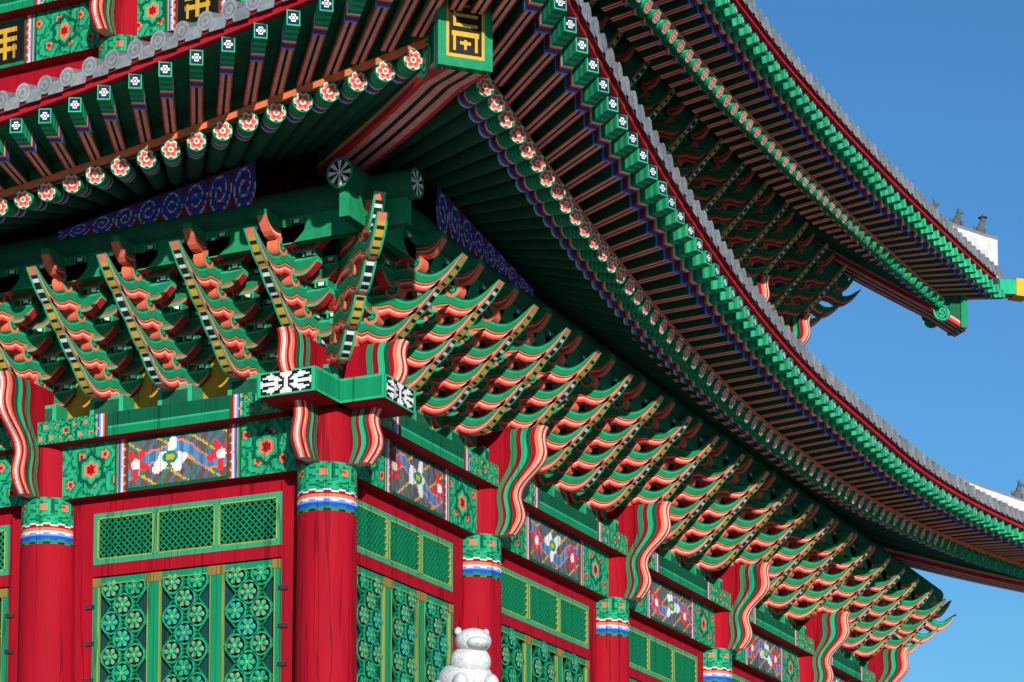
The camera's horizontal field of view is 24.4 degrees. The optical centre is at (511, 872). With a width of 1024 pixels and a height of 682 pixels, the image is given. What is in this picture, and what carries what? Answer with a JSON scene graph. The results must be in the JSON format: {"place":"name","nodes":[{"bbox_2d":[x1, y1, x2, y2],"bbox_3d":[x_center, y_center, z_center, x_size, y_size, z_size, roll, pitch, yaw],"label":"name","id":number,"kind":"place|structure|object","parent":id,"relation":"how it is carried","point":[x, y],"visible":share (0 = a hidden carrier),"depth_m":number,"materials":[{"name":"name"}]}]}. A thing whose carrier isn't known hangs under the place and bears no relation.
{"place":"outdoors","nodes":[
{"label":"outdoors","id":0,"kind":"place"},
{"bbox_2d":[17,407,811,681],"bbox_3d":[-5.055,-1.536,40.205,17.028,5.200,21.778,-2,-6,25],"label":"columns","id":1,"kind":"structure","parent":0,"point":[326,602],"depth_m":28.66,"materials":[{"name":"red wood"}]},
{"bbox_2d":[0,288,909,681],"bbox_3d":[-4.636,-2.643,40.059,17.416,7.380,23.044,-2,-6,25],"label":"hall wall beams","id":2,"kind":"structure","parent":1,"relation":"on","point":[184,536],"depth_m":28.65,"materials":[{"name":"green wood"}]},
{"bbox_2d":[754,0,1023,681],"label":"sky","id":3,"kind":"structure","parent":0,"point":[937,86],"materials":[{"name":"blue"}]},
{"bbox_3d":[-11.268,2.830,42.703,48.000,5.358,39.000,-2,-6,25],"label":"stone terrace","id":4,"kind":"structure","parent":0,"visible":0},
{"bbox_2d":[435,627,498,681],"bbox_3d":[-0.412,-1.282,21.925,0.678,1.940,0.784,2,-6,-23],"label":"stone statue","id":5,"kind":"object","parent":4,"relation":"on","point":[470,659],"visible":1,"depth_m":21.74,"materials":[{"name":"stone"}]},
{"bbox_3d":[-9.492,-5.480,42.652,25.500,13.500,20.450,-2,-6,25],"label":"hall","id":6,"kind":"object","parent":4,"relation":"on","visible":0},
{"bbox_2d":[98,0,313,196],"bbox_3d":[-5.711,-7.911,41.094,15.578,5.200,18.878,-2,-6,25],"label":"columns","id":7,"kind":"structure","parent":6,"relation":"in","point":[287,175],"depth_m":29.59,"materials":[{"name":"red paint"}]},
{"bbox_2d":[0,0,811,345],"bbox_3d":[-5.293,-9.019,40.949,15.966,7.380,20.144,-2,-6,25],"label":"wall beams","id":8,"kind":"structure","parent":6,"relation":"on","point":[42,38],"depth_m":31.27,"materials":[{"name":"red paint"}]},
{"bbox_2d":[586,0,860,327],"bbox_3d":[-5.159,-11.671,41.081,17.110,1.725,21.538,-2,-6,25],"label":"brackets","id":9,"kind":"object","parent":8,"relation":"on","point":[796,288],"visible":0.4,"depth_m":42.64,"materials":[{"name":"paint"}]},
{"bbox_2d":[583,0,1023,336],"bbox_3d":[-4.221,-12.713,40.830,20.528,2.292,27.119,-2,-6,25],"label":"eave timber","id":10,"kind":"object","parent":8,"relation":"on","point":[729,72],"visible":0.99,"depth_m":39.91,"materials":[{"name":"paint"}]},
{"bbox_2d":[743,0,1002,279],"bbox_3d":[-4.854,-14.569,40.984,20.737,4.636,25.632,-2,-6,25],"label":"roof tiles","id":11,"kind":"object","parent":10,"relation":"on","point":[832,103],"visible":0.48,"depth_m":40.43,"materials":[{"name":"grey tile"}]},
{"bbox_2d":[948,221,997,283],"bbox_3d":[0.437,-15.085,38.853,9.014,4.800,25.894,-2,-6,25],"label":"hip ridges","id":12,"kind":"object","parent":11,"relation":"on","point":[986,244],"visible":0.09,"depth_m":48.13,"materials":[{"name":"paint"}]},
{"bbox_2d":[933,198,986,232],"bbox_3d":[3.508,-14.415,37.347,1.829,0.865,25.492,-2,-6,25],"label":"roof figurines","id":13,"kind":"object","parent":12,"relation":"on","point":[979,227],"visible":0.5,"depth_m":48.20,"materials":[{"name":"stone"}]},
{"bbox_2d":[0,161,956,669],"bbox_3d":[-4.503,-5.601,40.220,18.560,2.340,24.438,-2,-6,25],"label":"brackets","id":14,"kind":"object","parent":6,"relation":"on","point":[476,367],"visible":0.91,"depth_m":28.64,"materials":[{"name":"paint"}]},
{"bbox_2d":[0,0,1023,609],"bbox_3d":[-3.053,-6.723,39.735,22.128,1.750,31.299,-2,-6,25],"label":"eave timber","id":15,"kind":"object","parent":14,"relation":"on","point":[516,134],"visible":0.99,"depth_m":26.59,"materials":[{"name":"paint"}]},
{"bbox_2d":[0,0,1023,522],"bbox_3d":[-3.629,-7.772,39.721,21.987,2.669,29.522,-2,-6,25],"label":"roof tiles","id":16,"kind":"object","parent":15,"relation":"on","point":[234,10],"visible":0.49,"depth_m":25.07,"materials":[{"name":"grey tile"}]},
{"bbox_2d":[958,477,1023,510],"bbox_3d":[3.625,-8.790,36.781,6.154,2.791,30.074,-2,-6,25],"label":"hip ridges","id":17,"kind":"object","parent":16,"relation":"on","point":[1014,502],"visible":0.06,"depth_m":47.76,"materials":[{"name":"paint"}]},
{"bbox_2d":[1011,479,1023,499],"bbox_3d":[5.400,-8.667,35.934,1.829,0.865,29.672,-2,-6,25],"label":"roof guardians","id":18,"kind":"object","parent":17,"relation":"on","point":[1017,493],"visible":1,"depth_m":48.09,"materials":[{"name":"stone"}]}
]}

